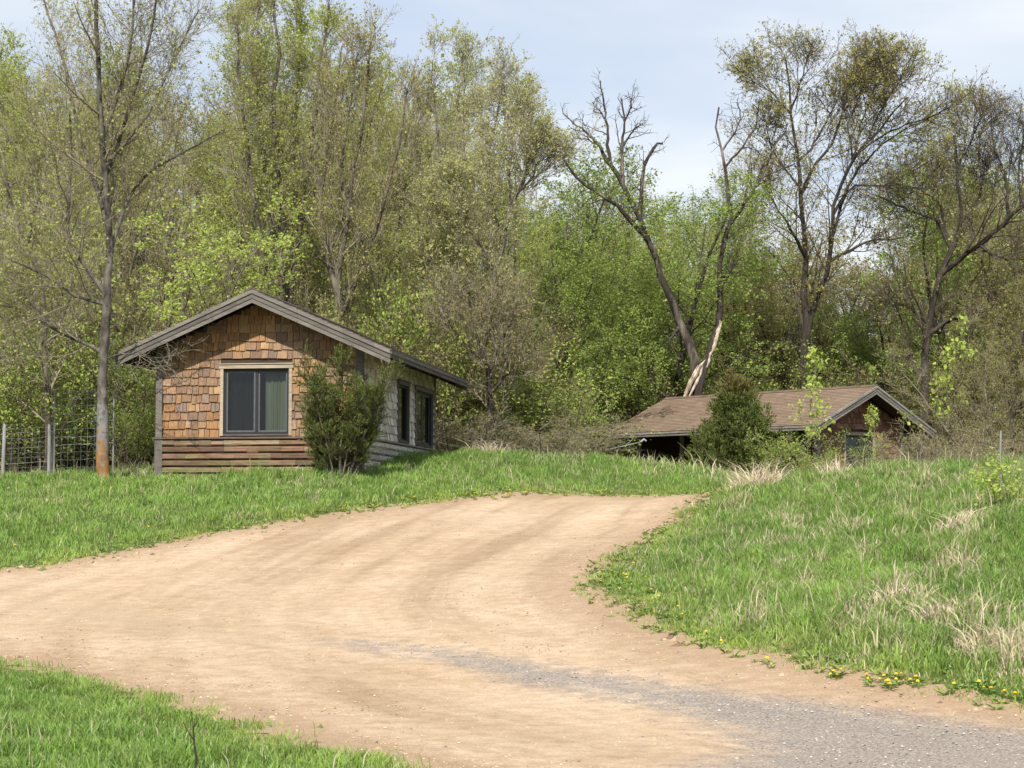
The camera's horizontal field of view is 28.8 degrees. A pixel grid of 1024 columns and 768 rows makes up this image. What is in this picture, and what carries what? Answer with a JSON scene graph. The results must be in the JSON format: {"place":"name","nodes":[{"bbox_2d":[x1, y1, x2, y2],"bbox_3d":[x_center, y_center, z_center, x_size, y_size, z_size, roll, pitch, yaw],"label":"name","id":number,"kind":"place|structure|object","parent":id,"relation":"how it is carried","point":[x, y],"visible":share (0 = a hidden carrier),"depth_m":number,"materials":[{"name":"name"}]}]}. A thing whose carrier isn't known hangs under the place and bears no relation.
{"place":"outdoors","nodes":[
{"label":"outdoors","id":0,"kind":"place"},
{"bbox_2d":[0,654,441,767],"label":"verge grass","id":1,"kind":"structure","parent":0,"point":[108,725],"depth_m":14.24,"materials":[{"name":"green plant"}]},
{"bbox_2d":[0,491,1023,767],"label":"road","id":2,"kind":"structure","parent":0,"point":[592,721],"depth_m":20.37,"materials":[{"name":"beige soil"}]},
{"bbox_2d":[0,487,1023,767],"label":"soil clods","id":3,"kind":"object","parent":2,"relation":"on","point":[672,637],"visible":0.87,"depth_m":20.53,"materials":[{"name":"brown soil"}]},
{"bbox_2d":[758,656,773,663],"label":"dandelion","id":4,"kind":"object","parent":2,"relation":"on","point":[764,660],"visible":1,"depth_m":18.31,"materials":[{"name":"green plant"}]},
{"bbox_2d":[833,668,850,674],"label":"dandelion","id":5,"kind":"object","parent":2,"relation":"on","point":[840,669],"visible":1,"depth_m":17.41,"materials":[{"name":"plant"}]},
{"bbox_2d":[880,679,898,686],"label":"dandelion","id":6,"kind":"object","parent":2,"relation":"on","point":[888,680],"visible":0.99,"depth_m":16.75,"materials":[{"name":"green plant"}]},
{"bbox_2d":[883,682,899,688],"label":"dandelion","id":7,"kind":"object","parent":2,"relation":"on","point":[889,683],"visible":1,"depth_m":16.61,"materials":[{"name":"green plant"}]},
{"bbox_2d":[910,679,926,686],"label":"dandelion","id":8,"kind":"object","parent":2,"relation":"on","point":[917,680],"visible":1,"depth_m":16.61,"materials":[{"name":"green plant"}]},
{"bbox_2d":[949,682,961,688],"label":"dandelion","id":9,"kind":"object","parent":2,"relation":"on","point":[951,687],"visible":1,"depth_m":16.41,"materials":[{"name":"green plant"}]},
{"bbox_2d":[993,689,1010,697],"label":"dandelion","id":10,"kind":"object","parent":2,"relation":"on","point":[1002,695],"visible":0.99,"depth_m":15.92,"materials":[{"name":"green plant"}]},
{"bbox_2d":[1006,691,1023,699],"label":"dandelion","id":11,"kind":"object","parent":2,"relation":"on","point":[1012,697],"visible":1,"depth_m":15.77,"materials":[{"name":"green plant"}]},
{"bbox_2d":[0,443,1023,767],"bbox_3d":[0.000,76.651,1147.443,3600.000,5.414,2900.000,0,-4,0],"label":"ground","id":12,"kind":"structure","parent":0,"point":[660,618],"depth_m":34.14,"materials":[{"name":"green plant"}]},
{"bbox_2d":[0,424,52,475],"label":"wire fence","id":13,"kind":"object","parent":12,"relation":"on","point":[49,446],"visible":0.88,"depth_m":43.80,"materials":[{"name":"grey metal"}]},
{"bbox_2d":[0,40,123,473],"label":"broadleaf tree","id":14,"kind":"object","parent":12,"relation":"on","point":[3,88],"visible":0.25,"depth_m":61.62,"materials":[{"name":"green plant"}]},
{"bbox_2d":[0,67,133,469],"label":"leaning tree","id":15,"kind":"object","parent":12,"relation":"on","point":[48,417],"visible":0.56,"depth_m":46.34,"materials":[{"name":"green plant"}]},
{"bbox_2d":[53,390,114,472],"bbox_3d":[-9.481,1.305,44.102,1.333,2.381,0.096,1,-4,-9],"label":"wire screen","id":16,"kind":"object","parent":12,"relation":"on","point":[94,428],"visible":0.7,"depth_m":44.12,"materials":[{"name":"grey metal"}]},
{"bbox_2d":[34,322,155,465],"bbox_3d":[-9.008,0.387,48.671,4.052,3.988,5.333,-2,-4,30],"label":"shrub","id":17,"kind":"object","parent":12,"relation":"on","point":[144,380],"visible":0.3,"depth_m":48.35,"materials":[{"name":"green plant"}]},
{"bbox_2d":[0,41,197,351],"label":"broadleaf tree","id":18,"kind":"object","parent":12,"relation":"on","point":[116,204],"visible":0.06,"depth_m":65.97,"materials":[{"name":"green plant"}]},
{"bbox_2d":[1,59,204,468],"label":"broadleaf tree","id":19,"kind":"object","parent":12,"relation":"on","point":[150,192],"visible":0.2,"depth_m":57.21,"materials":[{"name":"green plant"}]},
{"bbox_2d":[84,389,155,467],"bbox_3d":[-9.088,1.105,47.642,2.913,2.248,2.435,-2,-4,30],"label":"shrub","id":20,"kind":"object","parent":12,"relation":"on","point":[144,415],"visible":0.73,"depth_m":47.20,"materials":[{"name":"green plant"}]},
{"bbox_2d":[112,467,153,476],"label":"dry grass tuft","id":21,"kind":"object","parent":12,"relation":"on","point":[136,471],"visible":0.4,"depth_m":43.51,"materials":[{"name":"beige plant"}]},
{"bbox_2d":[0,0,286,477],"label":"lichen tree","id":22,"kind":"object","parent":12,"relation":"on","point":[102,350],"visible":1,"depth_m":42.23,"materials":[{"name":"green plant"}]},
{"bbox_2d":[21,140,312,436],"bbox_3d":[-8.984,-2.022,53.481,5.988,9.406,7.758,-3,-5,36],"label":"young tree","id":23,"kind":"object","parent":12,"relation":"on","point":[165,313],"visible":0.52,"depth_m":54.01,"materials":[{"name":"green plant"}]},
{"bbox_2d":[54,2,298,344],"bbox_3d":[-11.422,-4.397,64.269,8.094,15.722,8.554,2,-5,-31],"label":"broadleaf tree","id":24,"kind":"object","parent":12,"relation":"on","point":[167,265],"visible":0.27,"depth_m":63.46,"materials":[{"name":"green plant"}]},
{"bbox_2d":[183,712,199,766],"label":"weed stalk","id":25,"kind":"object","parent":12,"relation":"on","point":[195,752],"visible":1,"depth_m":12.47,"materials":[{"name":"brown plant"}]},
{"bbox_2d":[183,0,357,317],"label":"clump tree","id":26,"kind":"object","parent":12,"relation":"on","point":[296,53],"visible":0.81,"depth_m":58.04,"materials":[{"name":"green plant"}]},
{"bbox_2d":[187,0,367,315],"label":"broadleaf tree","id":27,"kind":"object","parent":12,"relation":"on","point":[263,215],"visible":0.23,"depth_m":65.96,"materials":[{"name":"green plant"}]},
{"bbox_2d":[114,288,467,476],"bbox_3d":[-4.841,0.608,47.092,6.090,4.696,9.764,-1,-4,8],"label":"shingle cabin","id":28,"kind":"object","parent":12,"relation":"on","point":[235,404],"visible":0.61,"depth_m":43.07,"materials":[{"name":"brown wood"}]},
{"bbox_2d":[218,363,293,435],"bbox_3d":[-5.501,0.364,43.032,1.660,1.615,0.330,-1,-4,8],"label":"window","id":29,"kind":"structure","parent":28,"relation":"in","point":[239,382],"depth_m":43.08,"materials":[{"name":"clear glass"}]},
{"bbox_2d":[397,379,410,443],"bbox_3d":[-2.600,0.651,46.910,0.185,1.465,1.380,-1,-4,8],"label":"window","id":30,"kind":"structure","parent":28,"relation":"in","point":[406,390],"depth_m":47.43,"materials":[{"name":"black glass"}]},
{"bbox_2d":[414,385,434,447],"bbox_3d":[-2.219,0.824,49.476,0.185,1.465,2.380,-1,-4,8],"label":"window","id":31,"kind":"structure","parent":28,"relation":"in","point":[430,398],"depth_m":49.64,"materials":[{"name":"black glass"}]},
{"bbox_2d":[242,3,411,327],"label":"broadleaf tree","id":32,"kind":"object","parent":12,"relation":"on","point":[385,92],"visible":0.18,"depth_m":69.05,"materials":[{"name":"green plant"}]},
{"bbox_2d":[292,339,406,478],"bbox_3d":[-3.604,0.656,41.742,2.415,3.103,2.338,2,-4,-26],"label":"cedar tree","id":33,"kind":"object","parent":12,"relation":"on","point":[319,422],"visible":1,"depth_m":41.38,"materials":[{"name":"green plant"}]},
{"bbox_2d":[286,0,442,326],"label":"brown tree","id":34,"kind":"object","parent":12,"relation":"on","point":[335,270],"visible":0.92,"depth_m":57.19,"materials":[{"name":"grey plant"}]},
{"bbox_2d":[245,150,484,384],"bbox_3d":[-4.587,-2.417,62.061,7.576,10.983,5.882,0,-4,-4],"label":"broadleaf tree","id":35,"kind":"object","parent":12,"relation":"on","point":[374,283],"visible":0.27,"depth_m":62.16,"materials":[{"name":"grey plant"}]},
{"bbox_2d":[341,54,469,347],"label":"broadleaf tree","id":36,"kind":"object","parent":12,"relation":"on","point":[387,250],"visible":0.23,"depth_m":69.01,"materials":[{"name":"green plant"}]},
{"bbox_2d":[370,14,507,363],"bbox_3d":[-2.320,-4.391,62.396,4.612,15.252,5.641,0,-4,0],"label":"slender tree","id":37,"kind":"object","parent":12,"relation":"on","point":[465,56],"visible":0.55,"depth_m":63.52,"materials":[{"name":"green plant"}]},
{"bbox_2d":[381,225,498,420],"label":"broadleaf tree","id":38,"kind":"object","parent":12,"relation":"on","point":[436,298],"visible":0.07,"depth_m":65.45,"materials":[{"name":"green plant"}]},
{"bbox_2d":[436,407,524,451],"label":"shrub","id":39,"kind":"object","parent":12,"relation":"on","point":[452,433],"visible":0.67,"depth_m":52.62,"materials":[{"name":"brown plant"}]},
{"bbox_2d":[442,417,452,450],"bbox_3d":[-1.711,1.386,52.568,0.301,1.026,0.144,0,-4,0],"label":"broken stick","id":40,"kind":"object","parent":39,"relation":"in","point":[442,426],"visible":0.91,"depth_m":52.57,"materials":[{"name":"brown wood"}]},
{"bbox_2d":[410,255,560,448],"bbox_3d":[-0.668,-0.457,55.203,3.886,6.254,3.089,3,-5,-39],"label":"tree","id":41,"kind":"object","parent":12,"relation":"on","point":[490,315],"visible":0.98,"depth_m":55.04,"materials":[{"name":"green plant"}]},
{"bbox_2d":[450,435,523,452],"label":"dry grass tuft","id":42,"kind":"object","parent":12,"relation":"on","point":[490,446],"visible":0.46,"depth_m":48.61,"materials":[{"name":"beige plant"}]},
{"bbox_2d":[426,92,565,437],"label":"broadleaf tree","id":43,"kind":"object","parent":12,"relation":"on","point":[542,227],"visible":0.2,"depth_m":68.87,"materials":[{"name":"green plant"}]},
{"bbox_2d":[394,32,613,443],"bbox_3d":[-0.230,-3.732,57.757,6.341,13.354,4.890,0,-4,0],"label":"forked tree","id":44,"kind":"object","parent":12,"relation":"on","point":[523,103],"visible":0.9,"depth_m":57.22,"materials":[{"name":"green plant"}]},
{"bbox_2d":[0,18,1023,467],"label":"woodland","id":45,"kind":"object","parent":12,"relation":"on","point":[842,344],"visible":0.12,"depth_m":82.94,"materials":[{"name":"green plant"}]},
{"bbox_2d":[0,238,1023,473],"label":"undergrowth","id":46,"kind":"object","parent":12,"relation":"on","point":[446,358],"visible":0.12,"depth_m":55.35,"materials":[{"name":"green plant"}]},
{"bbox_2d":[0,467,1023,709],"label":"weeds","id":47,"kind":"object","parent":12,"relation":"on","point":[840,661],"visible":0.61,"depth_m":26.14,"materials":[{"name":"green plant"}]},
{"bbox_2d":[436,415,642,455],"bbox_3d":[0.831,1.630,53.796,5.746,1.465,5.245,-1,-4,7],"label":"shrub","id":48,"kind":"object","parent":12,"relation":"on","point":[541,444],"visible":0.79,"depth_m":53.07,"materials":[{"name":"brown plant"}]},
{"bbox_2d":[403,189,680,451],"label":"broadleaf tree","id":49,"kind":"object","parent":12,"relation":"on","point":[603,289],"visible":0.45,"depth_m":70.90,"materials":[{"name":"green plant"}]},
{"bbox_2d":[499,358,625,453],"bbox_3d":[1.479,1.143,58.987,3.994,4.011,4.778,2,-4,-27],"label":"shrub","id":50,"kind":"object","parent":12,"relation":"on","point":[579,406],"visible":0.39,"depth_m":58.63,"materials":[{"name":"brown plant"}]},
{"bbox_2d":[481,408,647,456],"bbox_3d":[1.474,1.730,57.005,4.895,2.148,2.654,1,-4,-17],"label":"shrub","id":51,"kind":"object","parent":12,"relation":"on","point":[563,426],"visible":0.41,"depth_m":57.09,"materials":[{"name":"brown plant"}]},
{"bbox_2d":[509,254,673,454],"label":"broadleaf tree","id":52,"kind":"object","parent":12,"relation":"on","point":[626,368],"visible":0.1,"depth_m":76.51,"materials":[{"name":"green plant"}]},
{"bbox_2d":[501,127,704,416],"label":"broadleaf tree","id":53,"kind":"object","parent":12,"relation":"on","point":[615,193],"visible":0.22,"depth_m":75.99,"materials":[{"name":"green plant"}]},
{"bbox_2d":[607,434,646,449],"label":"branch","id":54,"kind":"object","parent":12,"relation":"on","point":[641,441],"visible":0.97,"depth_m":57.00,"materials":[{"name":"grey wood"}]},
{"bbox_2d":[512,157,823,414],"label":"broadleaf tree","id":55,"kind":"object","parent":12,"relation":"on","point":[695,307],"visible":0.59,"depth_m":77.48,"materials":[{"name":"green plant"}]},
{"bbox_2d":[555,68,805,395],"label":"dead tree","id":56,"kind":"object","parent":12,"relation":"on","point":[696,381],"visible":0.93,"depth_m":74.79,"materials":[{"name":"wood"}]},
{"bbox_2d":[628,445,761,483],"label":"grass","id":57,"kind":"structure","parent":12,"relation":"on","point":[663,461],"depth_m":48.70,"materials":[{"name":"green plant"}]},
{"bbox_2d":[597,107,813,388],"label":"broadleaf tree","id":58,"kind":"object","parent":12,"relation":"on","point":[741,199],"visible":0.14,"depth_m":90.15,"materials":[{"name":"green plant"}]},
{"bbox_2d":[675,366,797,474],"bbox_3d":[6.669,1.558,59.475,3.487,4.215,3.828,-1,-4,17],"label":"cedar tree","id":59,"kind":"object","parent":12,"relation":"on","point":[735,408],"visible":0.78,"depth_m":59.21,"materials":[{"name":"green plant"}]},
{"bbox_2d":[689,454,797,493],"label":"dry grass tuft","id":60,"kind":"object","parent":12,"relation":"on","point":[758,477],"visible":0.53,"depth_m":35.97,"materials":[{"name":"beige plant"}]},
{"bbox_2d":[670,208,861,391],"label":"broadleaf tree","id":61,"kind":"object","parent":12,"relation":"on","point":[843,236],"visible":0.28,"depth_m":88.18,"materials":[{"name":"green plant"}]},
{"bbox_2d":[604,384,935,474],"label":"brown roof cabin","id":62,"kind":"object","parent":12,"relation":"on","point":[671,419],"visible":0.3,"depth_m":67.48,"materials":[{"name":"brown wood"}]},
{"bbox_2d":[843,431,876,466],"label":"window","id":63,"kind":"structure","parent":62,"relation":"in","point":[852,434],"depth_m":66.44,"materials":[{"name":"grey wood"}]},
{"bbox_2d":[737,419,850,474],"bbox_3d":[8.044,2.320,58.309,3.966,2.686,3.013,4,-5,-43],"label":"shrub","id":64,"kind":"object","parent":12,"relation":"on","point":[785,456],"visible":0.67,"depth_m":57.83,"materials":[{"name":"green plant"}]},
{"bbox_2d":[573,440,1023,712],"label":"meadow grass","id":65,"kind":"structure","parent":12,"relation":"on","point":[818,601],"depth_m":23.71,"materials":[{"name":"green plant"}]},
{"bbox_2d":[776,347,835,469],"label":"sapling","id":66,"kind":"object","parent":12,"relation":"on","point":[809,382],"visible":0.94,"depth_m":60.34,"materials":[{"name":"green plant"}]},
{"bbox_2d":[709,185,924,389],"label":"broadleaf tree","id":67,"kind":"object","parent":12,"relation":"on","point":[842,281],"visible":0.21,"depth_m":88.85,"materials":[{"name":"green plant"}]},
{"bbox_2d":[804,456,862,474],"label":"dry grass tuft","id":68,"kind":"object","parent":12,"relation":"on","point":[835,468],"visible":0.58,"depth_m":35.89,"materials":[{"name":"beige plant"}]},
{"bbox_2d":[792,434,876,471],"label":"shrub","id":69,"kind":"object","parent":12,"relation":"on","point":[807,463],"visible":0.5,"depth_m":56.65,"materials":[{"name":"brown plant"}]},
{"bbox_2d":[752,236,935,398],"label":"broadleaf tree","id":70,"kind":"object","parent":12,"relation":"on","point":[877,324],"visible":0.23,"depth_m":88.87,"materials":[{"name":"green plant"}]},
{"bbox_2d":[714,16,984,388],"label":"spreading tree","id":71,"kind":"object","parent":12,"relation":"on","point":[865,71],"visible":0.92,"depth_m":78.85,"materials":[{"name":"green plant"}]},
{"bbox_2d":[863,404,890,462],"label":"sapling","id":72,"kind":"object","parent":12,"relation":"on","point":[872,423],"visible":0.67,"depth_m":62.80,"materials":[{"name":"green plant"}]},
{"bbox_2d":[859,579,950,601],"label":"dry grass tuft","id":73,"kind":"object","parent":12,"relation":"on","point":[878,594],"visible":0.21,"depth_m":20.78,"materials":[{"name":"beige plant"}]},
{"bbox_2d":[858,425,970,466],"bbox_3d":[11.866,2.491,58.011,3.221,2.620,2.894,-3,-5,36],"label":"shrub","id":74,"kind":"object","parent":12,"relation":"on","point":[888,453],"visible":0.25,"depth_m":57.90,"materials":[{"name":"brown plant"}]},
{"bbox_2d":[907,675,924,682],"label":"dandelion","id":75,"kind":"object","parent":12,"relation":"on","point":[916,676],"visible":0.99,"depth_m":16.77,"materials":[{"name":"green plant"}]},
{"bbox_2d":[845,431,1005,463],"bbox_3d":[12.300,2.549,57.141,4.420,2.455,4.035,2,-4,-21],"label":"shrub","id":76,"kind":"object","parent":12,"relation":"on","point":[878,459],"visible":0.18,"depth_m":57.62,"materials":[{"name":"brown plant"}]},
{"bbox_2d":[843,65,1023,460],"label":"crooked tree","id":77,"kind":"object","parent":12,"relation":"on","point":[946,268],"visible":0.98,"depth_m":74.11,"materials":[{"name":"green plant"}]},
{"bbox_2d":[897,314,977,457],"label":"sapling","id":78,"kind":"object","parent":12,"relation":"on","point":[948,353],"visible":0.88,"depth_m":61.29,"materials":[{"name":"green plant"}]},
{"bbox_2d":[870,328,1023,459],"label":"broadleaf tree","id":79,"kind":"object","parent":12,"relation":"on","point":[994,416],"visible":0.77,"depth_m":60.83,"materials":[{"name":"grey plant"}]},
{"bbox_2d":[882,98,1023,377],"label":"broadleaf tree","id":80,"kind":"object","parent":12,"relation":"on","point":[960,188],"visible":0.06,"depth_m":92.88,"materials":[{"name":"green plant"}]},
{"bbox_2d":[887,412,1023,462],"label":"shrub","id":81,"kind":"object","parent":12,"relation":"on","point":[961,445],"visible":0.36,"depth_m":51.93,"materials":[{"name":"brown plant"}]},
{"bbox_2d":[895,589,1015,620],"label":"dry grass tuft","id":82,"kind":"object","parent":12,"relation":"on","point":[934,610],"visible":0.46,"depth_m":19.19,"materials":[{"name":"beige plant"}]},
{"bbox_2d":[921,504,996,532],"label":"dry grass tuft","id":83,"kind":"object","parent":12,"relation":"on","point":[956,520],"visible":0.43,"depth_m":26.67,"materials":[{"name":"beige plant"}]},
{"bbox_2d":[896,85,1023,400],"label":"broadleaf tree","id":84,"kind":"object","parent":12,"relation":"on","point":[1002,145],"visible":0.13,"depth_m":87.57,"materials":[{"name":"green plant"}]},
{"bbox_2d":[928,274,1023,456],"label":"broadleaf tree","id":85,"kind":"object","parent":12,"relation":"on","point":[1015,367],"visible":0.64,"depth_m":71.83,"materials":[{"name":"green plant"}]},
{"bbox_2d":[971,680,988,687],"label":"dandelion","id":86,"kind":"object","parent":12,"relation":"on","point":[975,684],"visible":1,"depth_m":16.36,"materials":[{"name":"green plant"}]},
{"bbox_2d":[947,618,1023,655],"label":"dry grass tuft","id":87,"kind":"object","parent":12,"relation":"on","point":[969,647],"visible":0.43,"depth_m":17.62,"materials":[{"name":"beige plant"}]},
{"bbox_2d":[964,446,1023,509],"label":"shrub","id":88,"kind":"object","parent":12,"relation":"on","point":[996,489],"visible":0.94,"depth_m":27.43,"materials":[{"name":"green plant"}]},
{"bbox_2d":[999,430,1002,493],"bbox_3d":[6.993,1.300,28.477,0.052,1.272,0.046,4,-5,-45],"label":"wooden stake","id":89,"kind":"object","parent":12,"relation":"on","point":[1000,449],"visible":0.52,"depth_m":28.49,"materials":[{"name":"grey wood"}]},
{"bbox_2d":[0,0,1023,386],"label":"sky","id":90,"kind":"structure","parent":0,"point":[668,47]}
]}

